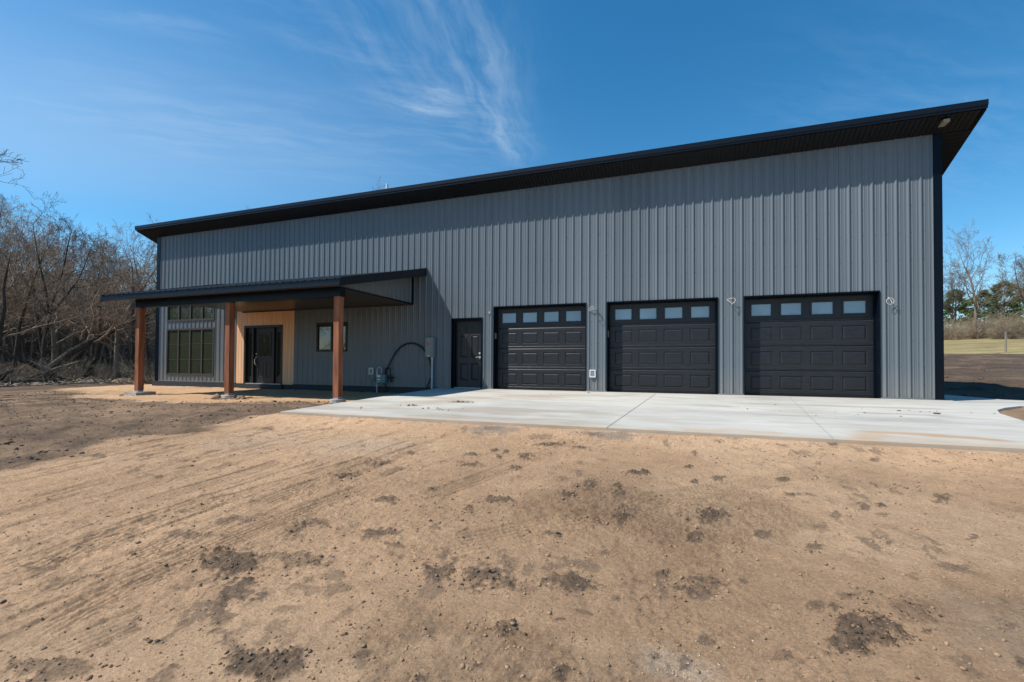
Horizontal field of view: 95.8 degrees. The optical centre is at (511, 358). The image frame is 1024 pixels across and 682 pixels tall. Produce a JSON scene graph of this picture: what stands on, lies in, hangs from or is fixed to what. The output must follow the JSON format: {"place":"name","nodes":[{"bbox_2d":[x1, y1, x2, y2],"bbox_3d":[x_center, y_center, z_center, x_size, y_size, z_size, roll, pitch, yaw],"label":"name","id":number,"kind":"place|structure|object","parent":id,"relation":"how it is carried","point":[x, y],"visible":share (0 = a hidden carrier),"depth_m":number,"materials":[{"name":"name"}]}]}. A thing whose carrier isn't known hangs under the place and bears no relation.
{"place":"outdoors","nodes":[
{"label":"outdoors","id":0,"kind":"place"},
{"bbox_2d":[0,330,1023,681],"bbox_3d":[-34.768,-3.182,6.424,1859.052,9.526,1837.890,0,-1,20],"label":"ground","id":1,"kind":"structure","parent":0,"point":[246,496],"depth_m":3.28,"materials":[{"name":"soil"}]},
{"bbox_2d":[0,363,28,378],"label":"shrub","id":2,"kind":"object","parent":1,"relation":"on","point":[3,369],"visible":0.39,"depth_m":19.74,"materials":[{"name":"brown plant"}]},
{"bbox_2d":[0,149,37,199],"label":"bare tree","id":3,"kind":"object","parent":1,"relation":"on","point":[14,168],"visible":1,"depth_m":16.41,"materials":[{"name":"brown plant"}]},
{"bbox_2d":[0,233,37,307],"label":"bare tree","id":4,"kind":"object","parent":1,"relation":"on","point":[14,303],"visible":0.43,"depth_m":24.14,"materials":[{"name":"brown plant"}]},
{"bbox_2d":[6,356,37,374],"bbox_3d":[-28.274,0.566,26.784,2.774,1.591,2.066,1,-1,-13],"label":"shrub","id":5,"kind":"object","parent":1,"relation":"on","point":[24,363],"visible":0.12,"depth_m":26.77,"materials":[{"name":"brown plant"}]},
{"bbox_2d":[4,360,43,378],"bbox_3d":[-22.355,0.614,21.283,2.103,1.410,2.038,1,-1,-21],"label":"shrub","id":6,"kind":"object","parent":1,"relation":"on","point":[21,376],"visible":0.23,"depth_m":21.17,"materials":[{"name":"brown plant"}]},
{"bbox_2d":[0,197,57,372],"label":"bare tree","id":7,"kind":"object","parent":1,"relation":"on","point":[23,347],"visible":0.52,"depth_m":28.70,"materials":[{"name":"brown plant"}]},
{"bbox_2d":[0,248,60,372],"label":"bare tree","id":8,"kind":"object","parent":1,"relation":"on","point":[2,363],"visible":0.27,"depth_m":26.30,"materials":[{"name":"brown plant"}]},
{"bbox_2d":[0,214,64,275],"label":"bare tree","id":9,"kind":"object","parent":1,"relation":"on","point":[15,236],"visible":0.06,"depth_m":43.35,"materials":[{"name":"brown plant"}]},
{"bbox_2d":[0,343,65,378],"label":"fallen log","id":10,"kind":"object","parent":1,"relation":"on","point":[3,352],"visible":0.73,"depth_m":19.50,"materials":[{"name":"wood"}]},
{"bbox_2d":[0,369,75,385],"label":"fallen log","id":11,"kind":"object","parent":1,"relation":"on","point":[3,378],"visible":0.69,"depth_m":19.01,"materials":[{"name":"wood"}]},
{"bbox_2d":[0,195,77,325],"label":"bare tree","id":12,"kind":"object","parent":1,"relation":"on","point":[4,215],"visible":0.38,"depth_m":36.63,"materials":[{"name":"brown plant"}]},
{"bbox_2d":[4,350,73,381],"bbox_3d":[-19.735,0.470,19.634,2.157,1.661,2.895,1,-1,-33],"label":"shrub","id":13,"kind":"object","parent":1,"relation":"on","point":[52,377],"visible":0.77,"depth_m":19.59,"materials":[{"name":"brown plant"}]},
{"bbox_2d":[0,201,84,377],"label":"bare tree","id":14,"kind":"object","parent":1,"relation":"on","point":[17,340],"visible":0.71,"depth_m":22.50,"materials":[{"name":"brown plant"}]},
{"bbox_2d":[0,194,84,322],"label":"bare tree","id":15,"kind":"object","parent":1,"relation":"on","point":[31,242],"visible":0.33,"depth_m":29.77,"materials":[{"name":"brown plant"}]},
{"bbox_2d":[1,235,90,341],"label":"bare tree","id":16,"kind":"object","parent":1,"relation":"on","point":[53,281],"visible":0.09,"depth_m":32.30,"materials":[{"name":"brown plant"}]},
{"bbox_2d":[0,229,92,362],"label":"bare tree","id":17,"kind":"object","parent":1,"relation":"on","point":[40,330],"visible":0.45,"depth_m":25.38,"materials":[{"name":"brown plant"}]},
{"bbox_2d":[15,242,81,299],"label":"bare tree","id":18,"kind":"object","parent":1,"relation":"on","point":[59,261],"visible":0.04,"depth_m":40.45,"materials":[{"name":"brown plant"}]},
{"bbox_2d":[18,361,86,378],"bbox_3d":[-19.784,0.689,19.528,2.650,1.209,0.788,1,-1,-31],"label":"fallen log","id":19,"kind":"object","parent":1,"relation":"on","point":[58,368],"visible":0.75,"depth_m":19.74,"materials":[{"name":"wood"}]},
{"bbox_2d":[0,222,121,360],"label":"bare tree","id":20,"kind":"object","parent":1,"relation":"on","point":[54,342],"visible":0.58,"depth_m":22.87,"materials":[{"name":"brown plant"}]},
{"bbox_2d":[0,207,122,357],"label":"bare tree","id":21,"kind":"object","parent":1,"relation":"on","point":[4,308],"visible":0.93,"depth_m":20.16,"materials":[{"name":"brown plant"}]},
{"bbox_2d":[31,348,97,379],"bbox_3d":[-20.432,0.389,21.470,3.405,1.953,2.536,0,-1,-1],"label":"shrub","id":22,"kind":"object","parent":1,"relation":"on","point":[70,375],"visible":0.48,"depth_m":21.43,"materials":[{"name":"brown plant"}]},
{"bbox_2d":[1,228,129,370],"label":"bare tree","id":23,"kind":"object","parent":1,"relation":"on","point":[72,345],"visible":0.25,"depth_m":29.14,"materials":[{"name":"brown plant"}]},
{"bbox_2d":[8,248,130,378],"bbox_3d":[-21.032,-2.015,22.137,4.710,6.771,2.460,1,-1,-30],"label":"leaning tree","id":24,"kind":"object","parent":1,"relation":"on","point":[94,361],"visible":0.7,"depth_m":22.36,"materials":[{"name":"brown plant"}]},
{"bbox_2d":[9,191,131,372],"bbox_3d":[-21.456,-3.359,22.491,4.749,9.223,3.878,1,-1,-40],"label":"forked tree","id":25,"kind":"object","parent":1,"relation":"on","point":[44,342],"visible":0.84,"depth_m":22.49,"materials":[{"name":"brown plant"}]},
{"bbox_2d":[0,373,154,385],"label":"twig litter","id":26,"kind":"object","parent":1,"relation":"on","point":[97,379],"visible":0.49,"depth_m":19.92,"materials":[{"name":"brown plant"}]},
{"bbox_2d":[0,223,155,373],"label":"distant thicket","id":27,"kind":"object","parent":1,"relation":"on","point":[32,346],"visible":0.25,"depth_m":32.76,"materials":[{"name":"brown plant"}]},
{"bbox_2d":[20,222,153,378],"bbox_3d":[-21.534,-2.855,23.519,6.375,8.279,4.634,0,-1,-9],"label":"bare tree","id":28,"kind":"object","parent":1,"relation":"on","point":[92,345],"visible":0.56,"depth_m":23.73,"materials":[{"name":"brown plant"}]},
{"bbox_2d":[19,233,156,373],"bbox_3d":[-19.216,-2.531,22.863,6.866,7.678,4.236,1,-1,-19],"label":"bare tree","id":29,"kind":"object","parent":1,"relation":"on","point":[133,333],"visible":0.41,"depth_m":22.48,"materials":[{"name":"brown plant"}]},
{"bbox_2d":[38,232,139,367],"bbox_3d":[-25.875,-3.218,28.358,4.882,9.180,4.906,0,-1,32],"label":"bare tree","id":30,"kind":"object","parent":1,"relation":"on","point":[108,341],"visible":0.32,"depth_m":28.40,"materials":[{"name":"brown plant"}]},
{"bbox_2d":[53,260,130,324],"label":"bare tree","id":31,"kind":"object","parent":1,"relation":"on","point":[80,288],"visible":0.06,"depth_m":36.90,"materials":[{"name":"brown plant"}]},
{"bbox_2d":[36,242,156,379],"bbox_3d":[-17.778,-2.359,21.399,3.056,7.237,5.868,0,-1,14],"label":"bare tree","id":32,"kind":"object","parent":1,"relation":"on","point":[116,358],"visible":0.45,"depth_m":21.23,"materials":[{"name":"brown plant"}]},
{"bbox_2d":[44,238,148,377],"bbox_3d":[-23.623,-2.873,26.951,4.529,8.474,4.506,1,-1,-11],"label":"bare tree","id":33,"kind":"object","parent":1,"relation":"on","point":[112,350],"visible":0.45,"depth_m":26.42,"materials":[{"name":"brown plant"}]},
{"bbox_2d":[75,356,119,378],"bbox_3d":[-21.127,0.571,23.425,2.037,1.569,2.734,0,-1,25],"label":"shrub","id":34,"kind":"object","parent":1,"relation":"on","point":[97,368],"visible":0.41,"depth_m":23.39,"materials":[{"name":"brown plant"}]},
{"bbox_2d":[40,276,155,378],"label":"leaning tree","id":35,"kind":"object","parent":1,"relation":"on","point":[76,349],"visible":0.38,"depth_m":21.56,"materials":[{"name":"brown plant"}]},
{"bbox_2d":[60,287,135,372],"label":"bare tree","id":36,"kind":"object","parent":1,"relation":"on","point":[104,340],"visible":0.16,"depth_m":32.49,"materials":[{"name":"brown plant"}]},
{"bbox_2d":[52,247,148,318],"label":"bare tree","id":37,"kind":"object","parent":1,"relation":"on","point":[99,274],"visible":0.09,"depth_m":35.94,"materials":[{"name":"brown plant"}]},
{"bbox_2d":[47,212,156,375],"bbox_3d":[-21.981,-3.705,27.356,5.725,10.227,7.875,0,-1,24],"label":"bare tree","id":38,"kind":"object","parent":1,"relation":"on","point":[147,339],"visible":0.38,"depth_m":27.55,"materials":[{"name":"brown plant"}]},
{"bbox_2d":[88,362,123,377],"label":"shrub","id":39,"kind":"object","parent":1,"relation":"on","point":[103,369],"visible":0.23,"depth_m":27.19,"materials":[{"name":"brown plant"}]},
{"bbox_2d":[95,370,123,379],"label":"shrub","id":40,"kind":"object","parent":1,"relation":"on","point":[111,375],"visible":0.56,"depth_m":21.43,"materials":[{"name":"brown plant"}]},
{"bbox_2d":[75,258,156,307],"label":"bare tree","id":41,"kind":"object","parent":1,"relation":"on","point":[122,270],"visible":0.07,"depth_m":43.02,"materials":[{"name":"brown plant"}]},
{"bbox_2d":[89,350,144,378],"bbox_3d":[-21.637,0.497,25.401,2.474,1.905,3.320,1,-1,-39],"label":"shrub","id":42,"kind":"object","parent":1,"relation":"on","point":[103,367],"visible":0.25,"depth_m":25.11,"materials":[{"name":"brown plant"}]},
{"bbox_2d":[121,370,134,379],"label":"shrub","id":43,"kind":"object","parent":1,"relation":"on","point":[126,375],"visible":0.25,"depth_m":23.23,"materials":[{"name":"brown plant"}]},
{"bbox_2d":[111,251,156,340],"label":"bare tree","id":44,"kind":"object","parent":1,"relation":"on","point":[145,289],"visible":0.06,"depth_m":32.50,"materials":[{"name":"brown plant"}]},
{"bbox_2d":[118,361,154,383],"bbox_3d":[-17.021,0.590,21.244,2.394,1.606,2.321,0,-1,22],"label":"shrub","id":45,"kind":"object","parent":1,"relation":"on","point":[146,371],"visible":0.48,"depth_m":21.11,"materials":[{"name":"brown plant"}]},
{"bbox_2d":[119,357,153,377],"bbox_3d":[-22.045,0.586,27.477,3.081,1.768,2.296,1,-1,-26],"label":"shrub","id":46,"kind":"object","parent":1,"relation":"on","point":[144,369],"visible":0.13,"depth_m":27.49,"materials":[{"name":"brown plant"}]},
{"bbox_2d":[126,254,155,336],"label":"bare tree","id":47,"kind":"object","parent":1,"relation":"on","point":[145,281],"visible":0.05,"depth_m":39.48,"materials":[{"name":"brown plant"}]},
{"bbox_2d":[114,393,346,403],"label":"soil mounds","id":48,"kind":"object","parent":1,"relation":"on","point":[216,396],"visible":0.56,"depth_m":12.55,"materials":[{"name":"brown soil"}]},
{"bbox_2d":[0,417,1023,681],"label":"soil crumbs","id":49,"kind":"object","parent":1,"relation":"on","point":[462,665],"visible":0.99,"depth_m":2.93,"materials":[{"name":"brown soil"}]},
{"bbox_2d":[0,359,1023,681],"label":"soil clods","id":50,"kind":"object","parent":1,"relation":"on","point":[392,531],"visible":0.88,"depth_m":3.26,"materials":[{"name":"brown soil"}]},
{"bbox_2d":[10,414,1023,681],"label":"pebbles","id":51,"kind":"object","parent":1,"relation":"on","point":[652,602],"visible":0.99,"depth_m":2.67,"materials":[{"name":"beige stone"}]},
{"bbox_2d":[100,99,988,403],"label":"metal building","id":52,"kind":"structure","parent":1,"relation":"on","point":[810,249],"depth_m":12.78,"materials":[{"name":"grey metal"}]},
{"bbox_2d":[166,327,214,375],"bbox_3d":[-12.887,-0.260,18.556,2.704,1.879,0.120,0,-1,20],"label":"window","id":53,"kind":"structure","parent":52,"relation":"in","point":[189,351],"depth_m":18.52,"materials":[{"name":"black glass"}]},
{"bbox_2d":[167,306,214,321],"bbox_3d":[-12.878,-1.838,18.583,2.704,0.684,0.120,0,-1,20],"label":"window","id":54,"kind":"structure","parent":52,"relation":"in","point":[178,313],"depth_m":18.55,"materials":[{"name":"grey glass"}]},
{"bbox_2d":[245,328,281,384],"bbox_3d":[-9.234,-0.087,17.243,1.727,2.098,0.132,0,-1,20],"label":"entry door","id":55,"kind":"structure","parent":52,"relation":"in","point":[263,360],"depth_m":17.31,"materials":[{"name":"black paint"}]},
{"bbox_2d":[316,322,347,351],"bbox_3d":[-6.264,-0.735,16.141,1.315,1.016,0.120,0,-1,20],"label":"window","id":56,"kind":"structure","parent":52,"relation":"in","point":[324,331],"depth_m":16.21,"materials":[{"name":"black"}]},
{"bbox_2d":[369,368,373,373],"bbox_3d":[-4.714,0.429,15.486,0.170,0.220,0.039,0,-1,20],"label":"outlet box","id":57,"kind":"object","parent":52,"relation":"attached to","point":[371,370],"visible":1,"depth_m":15.47,"materials":[{"name":"white plastic"}]},
{"bbox_2d":[371,367,394,392],"bbox_3d":[-4.265,0.753,15.184,0.915,0.947,0.216,0,-1,15],"label":"gas meter","id":58,"kind":"object","parent":52,"relation":"attached to","point":[381,378],"visible":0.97,"depth_m":15.12,"materials":[{"name":"grey metal"}]},
{"bbox_2d":[385,342,430,392],"bbox_3d":[-3.353,0.336,14.922,1.724,1.704,0.118,0,-1,20],"label":"cable loop","id":59,"kind":"object","parent":52,"relation":"attached to","point":[396,352],"visible":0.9,"depth_m":14.94,"materials":[{"name":"black rubber"}]},
{"bbox_2d":[425,337,434,388],"bbox_3d":[-2.597,0.267,14.645,0.285,1.840,0.169,0,-1,20],"label":"electrical box","id":60,"kind":"object","parent":52,"relation":"attached to","point":[429,347],"visible":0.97,"depth_m":14.60,"materials":[{"name":"grey metal"}]},
{"bbox_2d":[454,321,480,388],"bbox_3d":[-1.358,-0.111,14.445,0.897,2.085,0.190,0,-1,20],"label":"side door","id":61,"kind":"structure","parent":52,"relation":"in","point":[468,334],"depth_m":14.49,"materials":[{"name":"black paint"}]},
{"bbox_2d":[495,305,584,390],"bbox_3d":[0.822,-0.301,13.695,2.790,2.465,0.195,0,-1,20],"label":"garage door","id":62,"kind":"structure","parent":52,"relation":"in","point":[539,348],"depth_m":13.75,"materials":[{"name":"metal"}]},
{"bbox_2d":[589,370,595,376],"bbox_3d":[2.253,0.427,12.936,0.170,0.215,0.039,0,-1,20],"label":"outlet box","id":63,"kind":"object","parent":52,"relation":"attached to","point":[592,373],"visible":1,"depth_m":12.93,"materials":[{"name":"white plastic"}]},
{"bbox_2d":[608,300,716,393],"bbox_3d":[4.020,-0.302,12.525,2.790,2.465,0.195,0,-1,20],"label":"garage door","id":64,"kind":"structure","parent":52,"relation":"in","point":[660,347],"depth_m":12.56,"materials":[{"name":"metal"}]},
{"bbox_2d":[745,293,875,397],"bbox_3d":[7.262,-0.301,11.409,2.790,2.465,0.060,0,-1,20],"label":"garage door","id":65,"kind":"structure","parent":52,"relation":"in","point":[822,345],"depth_m":11.37,"materials":[{"name":"metal"}]},
{"bbox_2d":[944,317,961,339],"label":"shrub","id":66,"kind":"object","parent":1,"relation":"on","point":[945,324],"visible":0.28,"depth_m":55.67,"materials":[{"name":"brown plant"}]},
{"bbox_2d":[944,321,975,339],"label":"shrub","id":67,"kind":"object","parent":1,"relation":"on","point":[956,335],"visible":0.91,"depth_m":53.48,"materials":[{"name":"brown plant"}]},
{"bbox_2d":[944,315,975,339],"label":"shrub","id":68,"kind":"object","parent":1,"relation":"on","point":[954,329],"visible":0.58,"depth_m":54.87,"materials":[{"name":"brown plant"}]},
{"bbox_2d":[943,258,987,332],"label":"bare tree","id":69,"kind":"object","parent":1,"relation":"on","point":[951,282],"visible":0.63,"depth_m":57.87,"materials":[{"name":"brown plant"}]},
{"bbox_2d":[943,289,991,328],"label":"evergreen tree","id":70,"kind":"object","parent":1,"relation":"on","point":[962,306],"visible":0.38,"depth_m":64.23,"materials":[{"name":"green plant"}]},
{"bbox_2d":[955,313,1001,338],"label":"shrub","id":71,"kind":"object","parent":1,"relation":"on","point":[976,331],"visible":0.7,"depth_m":54.82,"materials":[{"name":"brown plant"}]},
{"bbox_2d":[959,312,998,337],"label":"shrub","id":72,"kind":"object","parent":1,"relation":"on","point":[981,330],"visible":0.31,"depth_m":55.41,"materials":[{"name":"brown plant"}]},
{"bbox_2d":[943,217,1018,337],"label":"bare tree","id":73,"kind":"object","parent":1,"relation":"on","point":[974,300],"visible":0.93,"depth_m":55.13,"materials":[{"name":"brown plant"}]},
{"bbox_2d":[950,289,1011,329],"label":"evergreen tree","id":74,"kind":"object","parent":1,"relation":"on","point":[985,305],"visible":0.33,"depth_m":63.99,"materials":[{"name":"green plant"}]},
{"bbox_2d":[971,315,1004,337],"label":"shrub","id":75,"kind":"object","parent":1,"relation":"on","point":[987,330],"visible":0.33,"depth_m":55.33,"materials":[{"name":"brown plant"}]},
{"bbox_2d":[984,328,1000,338],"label":"shrub","id":76,"kind":"object","parent":1,"relation":"on","point":[994,336],"visible":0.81,"depth_m":51.82,"materials":[{"name":"brown plant"}]},
{"bbox_2d":[968,281,1023,329],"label":"evergreen tree","id":77,"kind":"object","parent":1,"relation":"on","point":[1012,307],"visible":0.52,"depth_m":61.37,"materials":[{"name":"green plant"}]},
{"bbox_2d":[978,272,1020,327],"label":"bare tree","id":78,"kind":"object","parent":1,"relation":"on","point":[1001,311],"visible":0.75,"depth_m":57.79,"materials":[{"name":"brown plant"}]},
{"bbox_2d":[976,309,1023,338],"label":"shrub","id":79,"kind":"object","parent":1,"relation":"on","point":[999,332],"visible":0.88,"depth_m":51.13,"materials":[{"name":"brown plant"}]},
{"bbox_2d":[983,311,1023,338],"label":"shrub","id":80,"kind":"object","parent":1,"relation":"on","point":[1008,324],"visible":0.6,"depth_m":51.21,"materials":[{"name":"brown plant"}]},
{"bbox_2d":[985,246,1023,303],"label":"bare tree","id":81,"kind":"object","parent":1,"relation":"on","point":[1019,264],"visible":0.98,"depth_m":50.85,"materials":[{"name":"brown plant"}]},
{"bbox_2d":[1005,332,1006,351],"bbox_3d":[31.757,-0.903,29.764,0.129,1.622,0.109,0,-1,20],"label":"fence post","id":82,"kind":"object","parent":1,"relation":"on","point":[1005,341],"visible":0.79,"depth_m":29.73,"materials":[{"name":"brown wood"}]},
{"bbox_2d":[992,315,1023,338],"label":"shrub","id":83,"kind":"object","parent":1,"relation":"on","point":[1015,334],"visible":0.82,"depth_m":50.55,"materials":[{"name":"brown plant"}]},
{"bbox_2d":[999,290,1023,328],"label":"evergreen tree","id":84,"kind":"object","parent":1,"relation":"on","point":[1014,309],"visible":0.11,"depth_m":63.45,"materials":[{"name":"green plant"}]},
{"bbox_2d":[1005,272,1023,308],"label":"bare tree","id":85,"kind":"object","parent":1,"relation":"on","point":[1018,291],"visible":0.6,"depth_m":54.90,"materials":[{"name":"brown plant"}]},
{"bbox_2d":[0,0,1023,328],"label":"sky","id":86,"kind":"structure","parent":0,"point":[123,111],"materials":[{"name":"blue"}]},
{"bbox_2d":[280,388,1023,452],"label":"driveway","id":87,"kind":"structure","parent":0,"point":[965,423],"depth_m":8.09,"materials":[{"name":"concrete"}]},
{"bbox_2d":[360,392,995,416],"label":"mud crumbs","id":88,"kind":"object","parent":87,"relation":"on","point":[589,392],"visible":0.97,"depth_m":9.10,"materials":[{"name":"soil"}]}
]}

